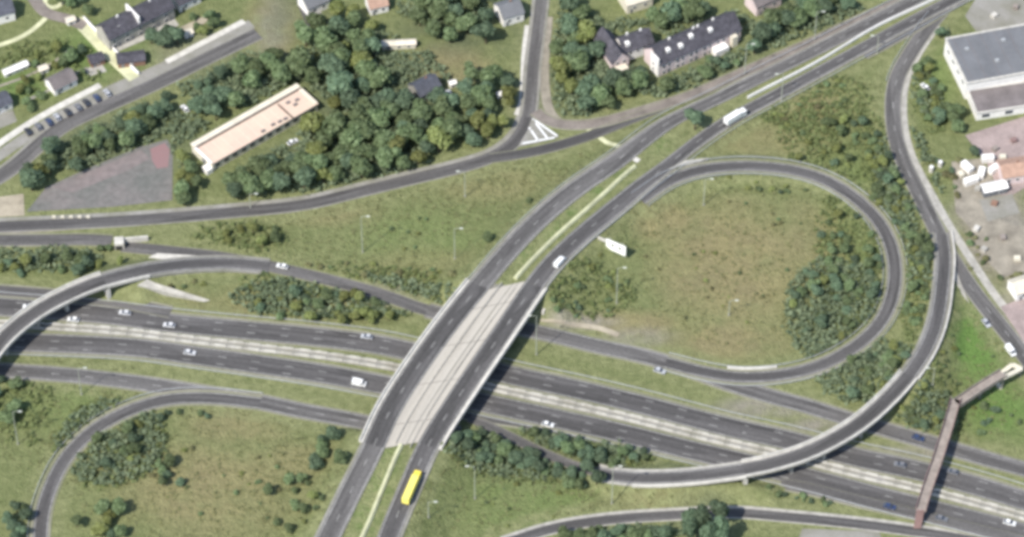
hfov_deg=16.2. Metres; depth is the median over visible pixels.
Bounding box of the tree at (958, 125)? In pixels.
[951,119,964,132]
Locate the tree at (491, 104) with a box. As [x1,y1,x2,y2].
[481,99,497,110]
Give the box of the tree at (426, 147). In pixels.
[419,140,434,155]
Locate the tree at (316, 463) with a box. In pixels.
[309,457,323,470]
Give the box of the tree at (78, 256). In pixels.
[73,251,88,263]
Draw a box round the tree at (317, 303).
[312,298,323,309]
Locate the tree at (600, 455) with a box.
[593,448,607,462]
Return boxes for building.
[190,83,318,175]
[996,156,1023,184]
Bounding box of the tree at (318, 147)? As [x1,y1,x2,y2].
[305,140,326,154]
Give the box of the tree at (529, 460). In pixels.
[523,454,538,467]
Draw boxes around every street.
[0,27,262,184]
[0,116,534,232]
[490,101,667,162]
[500,505,974,536]
[518,0,549,117]
[884,5,1023,367]
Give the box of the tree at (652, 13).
[645,5,659,21]
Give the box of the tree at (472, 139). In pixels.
[465,132,482,147]
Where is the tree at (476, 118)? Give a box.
[469,110,484,130]
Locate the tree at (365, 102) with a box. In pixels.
[358,96,377,111]
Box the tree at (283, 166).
[273,160,290,174]
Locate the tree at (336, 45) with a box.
[328,42,346,53]
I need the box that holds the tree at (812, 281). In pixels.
[807,278,820,290]
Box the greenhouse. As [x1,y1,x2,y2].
[1,60,28,77]
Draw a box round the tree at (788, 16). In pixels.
[781,9,795,25]
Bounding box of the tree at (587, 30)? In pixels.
[576,19,596,42]
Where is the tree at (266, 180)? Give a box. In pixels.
[259,169,274,189]
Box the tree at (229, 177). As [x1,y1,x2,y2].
[221,170,237,185]
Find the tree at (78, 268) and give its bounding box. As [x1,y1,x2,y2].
[70,263,86,275]
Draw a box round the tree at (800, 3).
[797,0,805,7]
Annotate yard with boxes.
[0,194,24,216]
[27,140,172,211]
[800,529,880,536]
[952,158,1000,237]
[965,0,1023,30]
[965,117,1023,195]
[970,220,1023,276]
[979,194,1019,220]
[1001,299,1023,341]
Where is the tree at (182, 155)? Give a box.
[174,148,190,165]
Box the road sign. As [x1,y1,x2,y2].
[598,236,625,256]
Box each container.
[960,159,973,173]
[963,174,979,186]
[977,166,985,179]
[981,153,994,162]
[987,163,997,175]
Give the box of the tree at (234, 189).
[225,181,243,198]
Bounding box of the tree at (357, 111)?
[347,102,370,122]
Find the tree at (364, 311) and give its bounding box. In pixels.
[358,306,371,316]
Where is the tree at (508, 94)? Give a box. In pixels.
[501,86,517,106]
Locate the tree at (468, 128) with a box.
[457,124,473,139]
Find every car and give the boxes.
[23,127,32,135]
[34,122,42,130]
[44,117,53,126]
[52,113,61,121]
[63,108,71,116]
[67,316,79,322]
[74,103,82,111]
[82,98,90,106]
[92,94,100,102]
[103,89,111,97]
[119,310,130,315]
[163,322,175,327]
[180,104,189,111]
[183,349,195,355]
[276,263,288,269]
[287,138,298,145]
[360,334,372,339]
[541,421,553,427]
[653,367,665,374]
[883,502,895,509]
[894,461,906,467]
[912,434,924,441]
[920,83,929,90]
[935,514,947,521]
[946,468,958,474]
[981,318,990,327]
[1003,519,1015,526]
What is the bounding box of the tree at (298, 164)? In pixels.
[289,150,311,174]
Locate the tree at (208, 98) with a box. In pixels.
[201,93,218,112]
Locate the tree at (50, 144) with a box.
[40,135,61,153]
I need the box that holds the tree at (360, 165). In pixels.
[349,155,372,177]
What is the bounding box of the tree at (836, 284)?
[830,278,841,290]
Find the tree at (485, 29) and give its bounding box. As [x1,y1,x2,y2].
[469,21,495,43]
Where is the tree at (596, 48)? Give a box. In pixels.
[587,39,605,59]
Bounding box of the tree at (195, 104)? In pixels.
[186,95,203,114]
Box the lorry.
[723,107,746,126]
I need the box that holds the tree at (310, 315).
[303,310,317,320]
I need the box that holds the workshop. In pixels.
[979,179,1008,197]
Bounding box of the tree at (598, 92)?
[590,83,607,105]
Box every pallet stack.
[957,170,964,177]
[972,224,979,232]
[974,185,979,191]
[980,245,987,252]
[990,11,997,18]
[991,145,998,152]
[991,199,997,206]
[999,154,1005,158]
[999,233,1005,240]
[1010,136,1017,142]
[1013,4,1017,9]
[1014,255,1020,261]
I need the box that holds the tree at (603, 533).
[597,529,611,536]
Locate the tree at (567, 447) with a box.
[560,440,574,453]
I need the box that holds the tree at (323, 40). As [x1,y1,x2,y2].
[314,26,337,52]
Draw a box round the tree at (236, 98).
[227,91,244,108]
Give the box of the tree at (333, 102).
[326,95,340,108]
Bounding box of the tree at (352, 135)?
[339,121,363,147]
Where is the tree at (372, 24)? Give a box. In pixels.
[365,19,379,29]
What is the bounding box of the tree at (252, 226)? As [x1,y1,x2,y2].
[245,222,259,233]
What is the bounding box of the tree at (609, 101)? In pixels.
[600,95,615,108]
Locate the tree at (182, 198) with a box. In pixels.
[174,190,191,204]
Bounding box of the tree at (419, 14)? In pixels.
[409,7,426,25]
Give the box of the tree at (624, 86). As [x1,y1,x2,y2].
[615,76,632,97]
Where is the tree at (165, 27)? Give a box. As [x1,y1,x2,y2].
[161,24,171,34]
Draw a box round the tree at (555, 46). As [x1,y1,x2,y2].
[549,39,564,54]
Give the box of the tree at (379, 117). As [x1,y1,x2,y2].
[364,106,391,127]
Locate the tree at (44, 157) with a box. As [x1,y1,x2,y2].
[40,153,56,162]
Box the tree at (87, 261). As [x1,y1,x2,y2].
[81,254,93,270]
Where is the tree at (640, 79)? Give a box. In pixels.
[632,69,648,90]
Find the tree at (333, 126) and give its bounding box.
[320,112,345,142]
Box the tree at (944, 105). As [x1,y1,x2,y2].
[939,102,951,110]
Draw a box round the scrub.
[0,34,967,491]
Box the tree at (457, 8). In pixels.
[447,3,463,17]
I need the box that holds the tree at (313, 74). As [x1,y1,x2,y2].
[304,66,321,82]
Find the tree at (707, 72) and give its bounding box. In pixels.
[700,65,713,79]
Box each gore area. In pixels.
[148,253,196,258]
[669,158,708,168]
[954,268,968,301]
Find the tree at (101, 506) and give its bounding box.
[94,498,111,514]
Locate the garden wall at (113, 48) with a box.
[83,16,139,74]
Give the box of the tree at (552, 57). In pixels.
[549,55,562,65]
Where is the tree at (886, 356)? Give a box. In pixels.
[881,349,893,362]
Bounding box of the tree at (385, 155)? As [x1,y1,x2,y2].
[375,146,401,170]
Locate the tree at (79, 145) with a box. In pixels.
[71,135,89,154]
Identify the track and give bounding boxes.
[297,0,308,26]
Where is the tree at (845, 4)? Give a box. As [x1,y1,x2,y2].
[840,0,855,9]
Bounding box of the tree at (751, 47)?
[747,39,761,54]
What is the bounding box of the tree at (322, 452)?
[316,446,328,458]
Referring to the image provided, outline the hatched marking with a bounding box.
[522,118,557,143]
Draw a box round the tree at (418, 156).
[410,150,427,164]
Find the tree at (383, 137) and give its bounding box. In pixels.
[372,128,397,148]
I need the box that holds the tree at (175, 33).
[168,26,184,45]
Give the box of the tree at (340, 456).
[333,448,347,464]
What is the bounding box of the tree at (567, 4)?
[558,0,579,12]
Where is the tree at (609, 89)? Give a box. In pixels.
[603,81,612,94]
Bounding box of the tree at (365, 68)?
[354,58,376,77]
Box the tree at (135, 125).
[125,118,146,136]
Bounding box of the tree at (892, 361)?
[886,357,897,367]
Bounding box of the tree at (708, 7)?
[699,0,711,16]
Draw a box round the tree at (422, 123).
[413,118,428,130]
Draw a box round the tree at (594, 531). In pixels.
[584,525,598,536]
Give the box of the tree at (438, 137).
[427,125,453,152]
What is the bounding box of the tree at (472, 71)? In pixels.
[463,60,480,79]
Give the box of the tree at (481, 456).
[475,451,488,461]
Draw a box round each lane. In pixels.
[28,0,87,29]
[77,17,138,80]
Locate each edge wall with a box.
[108,275,149,287]
[632,476,745,487]
[727,365,776,369]
[918,231,955,379]
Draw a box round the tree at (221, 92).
[213,85,232,102]
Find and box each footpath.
[0,17,46,46]
[0,46,71,86]
[5,229,80,232]
[29,67,87,98]
[587,129,619,147]
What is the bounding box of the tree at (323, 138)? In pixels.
[316,130,332,146]
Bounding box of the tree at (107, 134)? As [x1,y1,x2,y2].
[102,129,114,140]
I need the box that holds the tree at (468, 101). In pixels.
[459,93,476,109]
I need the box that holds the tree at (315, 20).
[305,12,328,33]
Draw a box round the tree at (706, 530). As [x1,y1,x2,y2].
[699,521,716,536]
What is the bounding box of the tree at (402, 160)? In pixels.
[395,151,410,169]
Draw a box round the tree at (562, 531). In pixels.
[557,525,572,536]
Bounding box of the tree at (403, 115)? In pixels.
[395,109,411,123]
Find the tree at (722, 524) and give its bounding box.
[711,515,729,536]
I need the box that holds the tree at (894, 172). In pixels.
[889,167,899,178]
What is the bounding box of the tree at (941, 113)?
[935,109,946,121]
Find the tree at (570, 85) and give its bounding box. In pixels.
[564,77,578,93]
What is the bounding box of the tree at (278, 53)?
[264,47,284,58]
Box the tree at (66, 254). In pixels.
[61,247,72,260]
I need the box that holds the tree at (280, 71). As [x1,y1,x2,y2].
[268,58,291,82]
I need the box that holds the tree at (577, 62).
[563,49,588,74]
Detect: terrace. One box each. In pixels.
[0,110,16,127]
[85,65,105,75]
[180,17,207,29]
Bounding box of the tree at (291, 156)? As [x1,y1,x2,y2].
[284,153,299,161]
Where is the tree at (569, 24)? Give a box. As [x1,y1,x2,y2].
[560,13,577,35]
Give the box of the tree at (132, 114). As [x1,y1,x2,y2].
[123,110,140,120]
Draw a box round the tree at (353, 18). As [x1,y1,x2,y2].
[345,10,360,28]
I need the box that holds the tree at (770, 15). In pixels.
[762,7,781,24]
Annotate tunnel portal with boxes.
[114,235,147,249]
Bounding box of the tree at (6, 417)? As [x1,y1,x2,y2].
[0,409,15,424]
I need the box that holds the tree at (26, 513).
[18,508,33,519]
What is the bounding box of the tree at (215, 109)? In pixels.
[203,103,222,120]
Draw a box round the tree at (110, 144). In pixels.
[103,138,116,151]
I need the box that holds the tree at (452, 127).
[442,116,464,143]
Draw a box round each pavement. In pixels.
[0,83,101,145]
[165,20,245,62]
[514,25,528,114]
[540,17,561,118]
[901,26,1005,311]
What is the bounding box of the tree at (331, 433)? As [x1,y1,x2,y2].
[325,425,341,440]
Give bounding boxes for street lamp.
[12,411,21,444]
[78,367,86,394]
[361,216,369,252]
[454,228,462,259]
[465,465,475,499]
[528,315,536,354]
[611,465,621,504]
[616,267,626,303]
[703,178,713,205]
[744,43,754,74]
[775,73,783,100]
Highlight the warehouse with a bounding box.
[944,24,1023,98]
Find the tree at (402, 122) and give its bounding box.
[397,120,407,128]
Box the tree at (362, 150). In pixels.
[349,143,378,158]
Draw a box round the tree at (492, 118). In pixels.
[486,113,497,128]
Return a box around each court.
[52,150,149,191]
[150,143,169,168]
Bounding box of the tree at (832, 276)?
[829,273,839,282]
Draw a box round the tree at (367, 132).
[347,118,378,141]
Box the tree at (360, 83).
[354,76,371,93]
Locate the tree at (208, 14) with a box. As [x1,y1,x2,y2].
[202,10,213,18]
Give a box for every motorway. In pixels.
[0,296,1023,511]
[8,331,1023,534]
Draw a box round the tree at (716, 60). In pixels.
[708,55,721,65]
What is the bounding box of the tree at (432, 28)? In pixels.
[424,18,441,36]
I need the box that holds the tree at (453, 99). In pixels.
[443,92,460,106]
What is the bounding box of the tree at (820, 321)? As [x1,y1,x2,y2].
[813,314,826,327]
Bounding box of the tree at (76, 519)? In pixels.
[70,514,81,526]
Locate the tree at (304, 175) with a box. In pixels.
[293,166,315,187]
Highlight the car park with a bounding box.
[0,20,254,160]
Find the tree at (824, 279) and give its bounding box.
[819,275,828,286]
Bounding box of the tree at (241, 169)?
[235,166,251,181]
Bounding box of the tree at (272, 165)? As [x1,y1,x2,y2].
[266,163,275,174]
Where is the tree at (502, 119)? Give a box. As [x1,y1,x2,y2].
[497,114,508,127]
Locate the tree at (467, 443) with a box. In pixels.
[460,437,473,450]
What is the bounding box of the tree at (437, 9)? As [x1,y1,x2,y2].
[426,0,449,19]
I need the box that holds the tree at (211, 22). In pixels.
[206,17,220,27]
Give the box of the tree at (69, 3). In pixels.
[65,0,75,7]
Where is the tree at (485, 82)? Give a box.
[481,80,494,91]
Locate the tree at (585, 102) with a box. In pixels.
[576,95,595,110]
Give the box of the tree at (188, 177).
[184,173,194,182]
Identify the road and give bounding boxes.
[0,233,113,246]
[0,284,172,317]
[0,362,461,439]
[29,390,261,536]
[101,255,269,288]
[120,242,429,315]
[314,442,384,536]
[377,442,439,536]
[424,303,1023,477]
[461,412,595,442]
[467,414,597,475]
[469,0,926,288]
[525,0,964,288]
[530,0,897,129]
[597,461,744,486]
[641,159,904,384]
[780,478,1023,536]
[863,0,968,59]
[901,232,953,377]
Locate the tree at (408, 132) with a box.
[395,123,424,145]
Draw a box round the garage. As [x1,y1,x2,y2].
[115,49,145,67]
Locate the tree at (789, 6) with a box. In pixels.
[779,1,798,11]
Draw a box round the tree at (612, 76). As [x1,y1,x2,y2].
[601,68,623,88]
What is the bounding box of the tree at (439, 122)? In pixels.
[431,117,444,128]
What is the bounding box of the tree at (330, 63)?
[317,52,347,74]
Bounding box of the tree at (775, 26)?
[767,21,781,37]
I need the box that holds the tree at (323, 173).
[315,167,332,182]
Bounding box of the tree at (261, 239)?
[256,234,267,246]
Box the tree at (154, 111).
[146,104,164,119]
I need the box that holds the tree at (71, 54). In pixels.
[63,47,78,62]
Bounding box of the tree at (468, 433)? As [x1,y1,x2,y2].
[461,429,473,439]
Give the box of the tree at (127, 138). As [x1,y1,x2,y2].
[119,130,135,147]
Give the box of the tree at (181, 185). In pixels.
[173,179,189,194]
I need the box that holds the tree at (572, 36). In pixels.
[566,31,579,42]
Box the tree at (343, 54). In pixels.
[329,47,351,68]
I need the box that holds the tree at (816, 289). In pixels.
[810,283,823,296]
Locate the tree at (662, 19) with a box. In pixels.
[654,12,671,28]
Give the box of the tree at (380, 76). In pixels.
[367,65,393,89]
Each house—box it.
[0,0,15,23]
[0,90,12,113]
[43,68,77,95]
[95,0,174,50]
[171,0,200,11]
[298,0,329,14]
[365,0,388,15]
[407,73,441,102]
[493,0,524,26]
[593,26,654,70]
[618,0,652,13]
[643,11,741,76]
[744,0,780,16]
[1007,275,1023,300]
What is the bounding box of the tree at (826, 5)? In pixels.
[818,0,832,14]
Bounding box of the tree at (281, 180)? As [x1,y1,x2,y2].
[272,172,290,190]
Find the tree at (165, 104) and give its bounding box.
[159,97,172,111]
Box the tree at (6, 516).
[1,511,11,523]
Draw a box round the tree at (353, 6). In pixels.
[345,2,359,15]
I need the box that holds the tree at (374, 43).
[364,36,381,58]
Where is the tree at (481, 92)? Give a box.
[470,84,494,106]
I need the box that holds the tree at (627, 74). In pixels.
[622,70,633,82]
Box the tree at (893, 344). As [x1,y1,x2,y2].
[888,339,898,351]
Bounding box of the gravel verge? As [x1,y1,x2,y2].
[541,319,619,336]
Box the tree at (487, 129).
[481,122,493,138]
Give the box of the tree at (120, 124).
[117,119,125,129]
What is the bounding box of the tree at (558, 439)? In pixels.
[553,435,567,446]
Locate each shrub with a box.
[360,271,367,277]
[369,261,376,265]
[448,269,456,276]
[526,197,532,203]
[549,297,556,302]
[553,305,559,312]
[564,303,571,309]
[572,303,581,309]
[573,282,580,288]
[588,263,594,270]
[602,275,610,280]
[604,283,612,287]
[604,297,611,302]
[755,185,762,191]
[765,483,770,489]
[769,185,775,191]
[775,490,781,497]
[783,188,789,193]
[799,491,806,498]
[813,103,820,108]
[821,500,827,506]
[822,80,829,86]
[942,170,949,176]
[947,172,957,179]
[954,191,960,198]
[955,156,962,162]
[964,231,972,237]
[966,239,974,245]
[976,429,985,435]
[979,400,988,410]
[980,420,986,426]
[982,255,988,260]
[989,406,1000,412]
[1012,271,1023,276]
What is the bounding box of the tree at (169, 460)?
[163,452,174,466]
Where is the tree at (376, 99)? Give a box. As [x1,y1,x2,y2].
[369,93,386,109]
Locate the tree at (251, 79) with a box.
[241,70,260,87]
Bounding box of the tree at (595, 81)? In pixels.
[580,73,601,85]
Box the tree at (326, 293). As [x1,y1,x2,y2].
[320,288,333,300]
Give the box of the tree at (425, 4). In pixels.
[413,0,432,8]
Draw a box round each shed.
[37,64,48,74]
[64,15,75,25]
[86,51,105,67]
[184,28,193,38]
[381,39,416,49]
[447,79,456,87]
[495,90,501,98]
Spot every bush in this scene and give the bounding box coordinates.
[0,375,5,382]
[3,258,13,265]
[8,376,22,388]
[9,262,19,269]
[9,500,20,512]
[9,531,20,536]
[15,82,24,94]
[15,525,27,535]
[16,268,24,277]
[20,74,29,85]
[21,96,32,105]
[24,87,31,94]
[26,102,34,112]
[31,59,38,67]
[34,49,42,59]
[34,72,41,80]
[35,90,46,99]
[40,251,51,263]
[51,60,58,68]
[58,55,68,65]
[58,264,64,273]
[77,44,86,54]
[81,3,93,15]
[91,431,103,442]
[92,123,99,132]
[94,259,101,268]
[96,244,103,251]
[97,126,106,133]
[100,457,111,466]
[102,515,111,524]
[103,508,116,517]
[106,244,112,250]
[106,528,115,536]
[107,438,117,445]
[114,524,126,536]
[115,116,123,123]
[116,255,123,264]
[119,445,127,455]
[121,421,133,433]
[126,443,141,453]
[126,455,134,461]
[127,433,140,442]
[133,104,145,114]
[134,419,142,427]
[154,458,163,467]
[155,412,165,421]
[157,465,166,474]
[158,474,167,484]
[160,90,171,97]
[162,470,172,478]
[163,409,170,415]
[174,169,186,179]
[175,477,184,486]
[176,408,181,414]
[189,12,197,20]
[192,80,203,89]
[193,22,200,29]
[195,25,207,34]
[197,409,202,416]
[204,77,212,85]
[204,412,210,418]
[207,73,216,80]
[222,229,229,237]
[222,236,232,243]
[237,224,244,232]
[254,297,261,306]
[255,302,264,311]
[262,482,272,494]
[269,230,281,242]
[272,517,281,525]
[276,311,283,319]
[283,472,294,484]
[284,523,293,532]
[289,301,301,310]
[289,498,297,504]
[291,487,297,494]
[291,501,301,510]
[296,472,307,483]
[297,502,308,513]
[300,293,309,299]
[303,298,310,305]
[304,479,311,485]
[306,490,318,498]
[315,438,327,448]
[317,434,325,440]
[319,493,324,500]
[332,310,342,316]
[333,290,339,300]
[336,303,343,310]
[337,313,345,323]
[339,290,349,300]
[348,288,358,296]
[348,311,359,319]
[367,310,378,323]
[369,296,380,307]
[385,310,393,318]
[471,430,480,444]
[476,428,486,436]
[480,440,490,446]
[481,446,489,451]
[482,231,492,242]
[485,452,494,463]
[490,442,497,451]
[494,454,504,464]
[516,463,525,468]
[522,445,533,455]
[527,426,539,436]
[529,448,541,456]
[540,427,549,436]
[541,466,550,475]
[548,438,555,448]
[551,466,563,477]
[553,462,562,467]
[560,432,568,439]
[561,470,570,481]
[562,481,568,487]
[568,477,575,488]
[573,439,585,449]
[574,434,582,440]
[574,478,583,489]
[579,471,586,477]
[584,444,594,451]
[595,525,603,530]
[608,458,618,467]
[610,526,621,536]
[617,446,628,454]
[617,523,626,532]
[625,444,633,452]
[625,459,631,466]
[625,524,632,532]
[628,451,638,459]
[639,446,647,455]
[642,453,649,460]
[643,529,653,536]
[650,525,660,536]
[696,65,703,72]
[705,55,711,63]
[720,61,729,68]
[722,56,729,61]
[732,59,739,64]
[789,289,800,300]
[789,299,797,307]
[794,152,802,160]
[796,286,806,296]
[800,129,805,135]
[802,268,809,276]
[804,139,812,144]
[809,269,818,278]
[815,311,828,320]
[816,230,825,237]
[824,256,832,266]
[825,117,836,126]
[825,219,831,225]
[827,242,837,253]
[827,264,838,272]
[829,158,838,166]
[830,231,836,239]
[831,142,841,151]
[832,293,840,301]
[833,208,842,218]
[834,257,842,264]
[837,231,843,237]
[838,331,845,339]
[839,114,847,124]
[839,242,849,253]
[839,272,848,280]
[841,305,851,314]
[842,317,850,324]
[843,234,850,241]
[843,278,854,291]
[843,295,852,304]
[844,153,852,159]
[846,354,857,363]
[848,321,855,328]
[850,120,857,126]
[850,254,858,262]
[850,376,859,382]
[851,132,858,138]
[852,138,858,145]
[852,290,859,297]
[853,213,860,218]
[855,287,863,293]
[858,115,867,126]
[860,132,870,139]
[861,384,874,395]
[862,244,873,252]
[863,257,872,267]
[864,365,874,376]
[865,153,872,159]
[865,353,874,362]
[866,268,873,275]
[867,136,877,143]
[867,230,873,237]
[868,159,878,169]
[869,192,878,200]
[870,182,882,193]
[870,280,879,288]
[872,253,881,261]
[873,130,881,136]
[874,144,882,152]
[875,198,882,205]
[876,171,884,178]
[876,261,882,269]
[877,154,887,166]
[879,380,887,390]
[883,369,891,376]
[884,150,892,158]
[884,193,892,202]
[884,375,893,380]
[891,184,900,194]
[891,218,899,224]
[892,205,899,212]
[893,355,901,363]
[895,346,904,356]
[897,178,904,185]
[897,219,904,226]
[900,350,910,357]
[901,222,909,232]
[901,306,909,315]
[902,300,910,308]
[904,203,912,211]
[904,405,915,414]
[905,230,916,238]
[908,315,915,322]
[909,305,918,313]
[911,245,918,251]
[911,316,921,325]
[911,423,918,428]
[912,62,922,71]
[913,416,920,423]
[914,232,923,244]
[915,71,923,79]
[915,97,923,104]
[917,88,927,96]
[917,279,924,285]
[918,264,924,270]
[918,303,925,308]
[918,381,927,388]
[919,419,928,428]
[920,56,932,66]
[920,294,928,300]
[921,404,930,411]
[922,240,934,252]
[923,232,930,239]
[923,252,933,260]
[924,62,934,73]
[924,114,931,120]
[929,77,937,83]
[930,82,937,89]
[930,89,942,95]
[931,94,938,99]
[931,99,940,109]
[932,106,941,113]
[932,415,939,425]
[933,117,942,126]
[934,27,946,35]
[935,409,945,420]
[937,83,944,90]
[969,145,979,155]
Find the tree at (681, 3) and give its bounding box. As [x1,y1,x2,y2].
[673,0,687,9]
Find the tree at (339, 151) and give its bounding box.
[332,142,353,161]
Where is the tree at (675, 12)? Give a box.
[659,0,682,22]
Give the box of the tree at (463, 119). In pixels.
[455,115,469,124]
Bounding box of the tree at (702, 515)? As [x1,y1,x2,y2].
[693,503,712,532]
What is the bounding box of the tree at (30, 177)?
[19,168,44,190]
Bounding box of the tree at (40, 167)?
[32,163,49,173]
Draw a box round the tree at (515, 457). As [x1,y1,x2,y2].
[508,450,523,464]
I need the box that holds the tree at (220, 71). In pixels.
[213,65,228,78]
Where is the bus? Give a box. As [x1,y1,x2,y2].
[402,470,421,504]
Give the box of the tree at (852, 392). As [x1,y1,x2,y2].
[845,386,860,397]
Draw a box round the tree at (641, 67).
[634,65,646,71]
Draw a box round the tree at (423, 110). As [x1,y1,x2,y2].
[409,98,433,121]
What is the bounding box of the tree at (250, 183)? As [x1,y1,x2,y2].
[237,171,262,195]
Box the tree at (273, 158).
[262,154,278,164]
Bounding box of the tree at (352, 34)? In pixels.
[345,28,361,43]
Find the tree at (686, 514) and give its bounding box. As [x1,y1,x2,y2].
[681,507,695,520]
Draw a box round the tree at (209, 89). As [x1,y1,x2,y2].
[202,85,214,93]
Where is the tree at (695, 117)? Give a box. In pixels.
[684,108,704,129]
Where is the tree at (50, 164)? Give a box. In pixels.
[42,159,55,174]
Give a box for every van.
[352,377,366,386]
[553,256,565,268]
[1004,343,1016,356]
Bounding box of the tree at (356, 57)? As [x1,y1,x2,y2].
[349,51,372,66]
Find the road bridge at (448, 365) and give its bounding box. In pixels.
[359,278,546,450]
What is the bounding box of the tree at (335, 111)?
[329,108,345,118]
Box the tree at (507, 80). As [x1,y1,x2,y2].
[499,74,514,85]
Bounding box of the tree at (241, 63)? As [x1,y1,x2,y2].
[229,53,249,74]
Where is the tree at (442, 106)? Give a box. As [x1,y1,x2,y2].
[433,94,453,118]
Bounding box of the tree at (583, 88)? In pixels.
[574,80,593,96]
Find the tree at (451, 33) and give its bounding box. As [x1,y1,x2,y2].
[443,26,457,42]
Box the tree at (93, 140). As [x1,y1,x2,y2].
[80,133,101,151]
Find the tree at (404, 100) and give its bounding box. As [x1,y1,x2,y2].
[394,88,414,109]
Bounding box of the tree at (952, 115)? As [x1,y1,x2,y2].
[947,108,959,122]
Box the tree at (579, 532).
[572,527,587,536]
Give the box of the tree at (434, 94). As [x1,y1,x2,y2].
[426,86,445,104]
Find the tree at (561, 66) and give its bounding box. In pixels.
[552,56,572,83]
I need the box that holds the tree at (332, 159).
[324,152,339,165]
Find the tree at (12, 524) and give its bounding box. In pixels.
[6,519,20,530]
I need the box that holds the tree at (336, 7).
[327,0,345,15]
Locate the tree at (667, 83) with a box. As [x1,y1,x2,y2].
[659,75,675,92]
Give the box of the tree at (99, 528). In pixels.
[90,522,108,536]
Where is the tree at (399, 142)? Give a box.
[387,135,405,149]
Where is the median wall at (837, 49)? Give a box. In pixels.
[747,0,934,98]
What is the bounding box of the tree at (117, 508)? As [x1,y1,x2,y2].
[111,496,125,514]
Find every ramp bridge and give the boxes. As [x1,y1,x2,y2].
[0,271,209,358]
[741,369,917,484]
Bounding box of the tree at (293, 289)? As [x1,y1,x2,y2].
[288,284,300,297]
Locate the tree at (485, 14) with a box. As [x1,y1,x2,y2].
[477,7,494,21]
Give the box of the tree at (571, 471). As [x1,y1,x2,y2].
[565,464,577,477]
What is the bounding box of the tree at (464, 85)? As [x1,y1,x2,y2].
[455,77,472,94]
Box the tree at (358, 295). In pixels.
[353,290,364,300]
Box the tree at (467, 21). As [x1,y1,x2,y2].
[454,12,478,33]
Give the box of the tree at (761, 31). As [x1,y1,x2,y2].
[750,21,771,40]
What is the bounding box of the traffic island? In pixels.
[519,118,558,146]
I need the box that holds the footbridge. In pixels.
[913,363,1022,527]
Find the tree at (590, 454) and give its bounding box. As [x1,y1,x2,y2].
[585,450,594,459]
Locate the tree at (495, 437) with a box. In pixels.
[490,431,501,442]
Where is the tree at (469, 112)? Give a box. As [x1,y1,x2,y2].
[465,108,477,124]
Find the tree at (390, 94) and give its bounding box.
[376,87,396,103]
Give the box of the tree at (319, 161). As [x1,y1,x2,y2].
[303,154,327,169]
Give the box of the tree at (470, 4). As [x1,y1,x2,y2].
[460,0,479,9]
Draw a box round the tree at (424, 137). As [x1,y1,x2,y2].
[416,134,429,143]
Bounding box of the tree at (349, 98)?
[340,88,360,111]
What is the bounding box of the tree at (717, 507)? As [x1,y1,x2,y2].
[709,499,729,517]
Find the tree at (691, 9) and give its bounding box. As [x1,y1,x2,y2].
[682,1,705,24]
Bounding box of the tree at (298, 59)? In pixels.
[286,45,311,76]
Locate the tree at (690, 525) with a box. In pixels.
[681,517,699,536]
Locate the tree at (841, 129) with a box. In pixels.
[835,125,846,136]
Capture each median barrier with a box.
[0,319,1023,519]
[359,444,402,536]
[513,164,636,279]
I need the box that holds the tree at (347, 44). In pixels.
[342,41,349,50]
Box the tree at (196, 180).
[190,174,201,188]
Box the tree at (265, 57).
[259,52,275,70]
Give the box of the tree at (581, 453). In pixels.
[577,448,585,458]
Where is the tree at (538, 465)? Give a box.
[531,459,546,471]
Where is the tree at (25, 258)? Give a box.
[18,253,31,265]
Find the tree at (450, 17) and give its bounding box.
[443,11,456,26]
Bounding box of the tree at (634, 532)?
[627,527,643,536]
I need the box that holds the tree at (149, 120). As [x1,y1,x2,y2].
[139,113,156,130]
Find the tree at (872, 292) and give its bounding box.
[866,285,878,298]
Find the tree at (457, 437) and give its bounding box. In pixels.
[450,430,463,444]
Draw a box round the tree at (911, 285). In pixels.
[906,280,917,291]
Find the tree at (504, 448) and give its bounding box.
[497,441,512,456]
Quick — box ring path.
[43,0,63,8]
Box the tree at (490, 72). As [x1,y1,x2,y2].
[479,64,502,84]
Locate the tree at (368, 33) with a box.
[358,28,375,38]
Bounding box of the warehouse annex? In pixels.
[967,81,1023,120]
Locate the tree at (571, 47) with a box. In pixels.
[562,41,579,54]
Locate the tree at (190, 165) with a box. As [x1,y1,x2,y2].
[183,159,197,172]
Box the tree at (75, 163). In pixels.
[67,156,82,171]
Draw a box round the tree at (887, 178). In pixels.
[882,173,893,183]
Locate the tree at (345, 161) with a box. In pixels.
[339,152,355,168]
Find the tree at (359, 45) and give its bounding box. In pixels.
[352,37,370,52]
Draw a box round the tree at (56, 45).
[51,39,62,52]
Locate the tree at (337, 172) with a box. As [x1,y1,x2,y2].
[327,165,344,180]
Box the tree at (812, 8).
[802,0,821,17]
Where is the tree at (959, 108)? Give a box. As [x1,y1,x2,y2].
[947,103,965,114]
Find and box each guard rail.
[0,291,1023,483]
[7,354,985,536]
[27,387,262,536]
[468,0,889,278]
[546,0,970,287]
[632,156,906,386]
[648,173,883,366]
[886,11,928,79]
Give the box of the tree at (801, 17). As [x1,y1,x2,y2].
[790,7,807,28]
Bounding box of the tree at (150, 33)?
[144,26,157,43]
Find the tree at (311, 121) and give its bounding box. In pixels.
[298,111,324,134]
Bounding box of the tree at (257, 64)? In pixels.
[248,58,265,75]
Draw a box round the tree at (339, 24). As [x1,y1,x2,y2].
[328,15,350,37]
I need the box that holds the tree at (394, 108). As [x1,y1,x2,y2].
[379,100,399,120]
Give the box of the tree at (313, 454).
[308,452,320,461]
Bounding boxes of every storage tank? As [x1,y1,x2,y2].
[929,165,933,172]
[938,160,942,167]
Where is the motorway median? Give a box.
[0,322,1023,520]
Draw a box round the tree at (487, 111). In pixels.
[482,108,497,119]
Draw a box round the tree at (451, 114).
[444,111,458,120]
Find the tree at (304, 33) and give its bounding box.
[294,20,316,46]

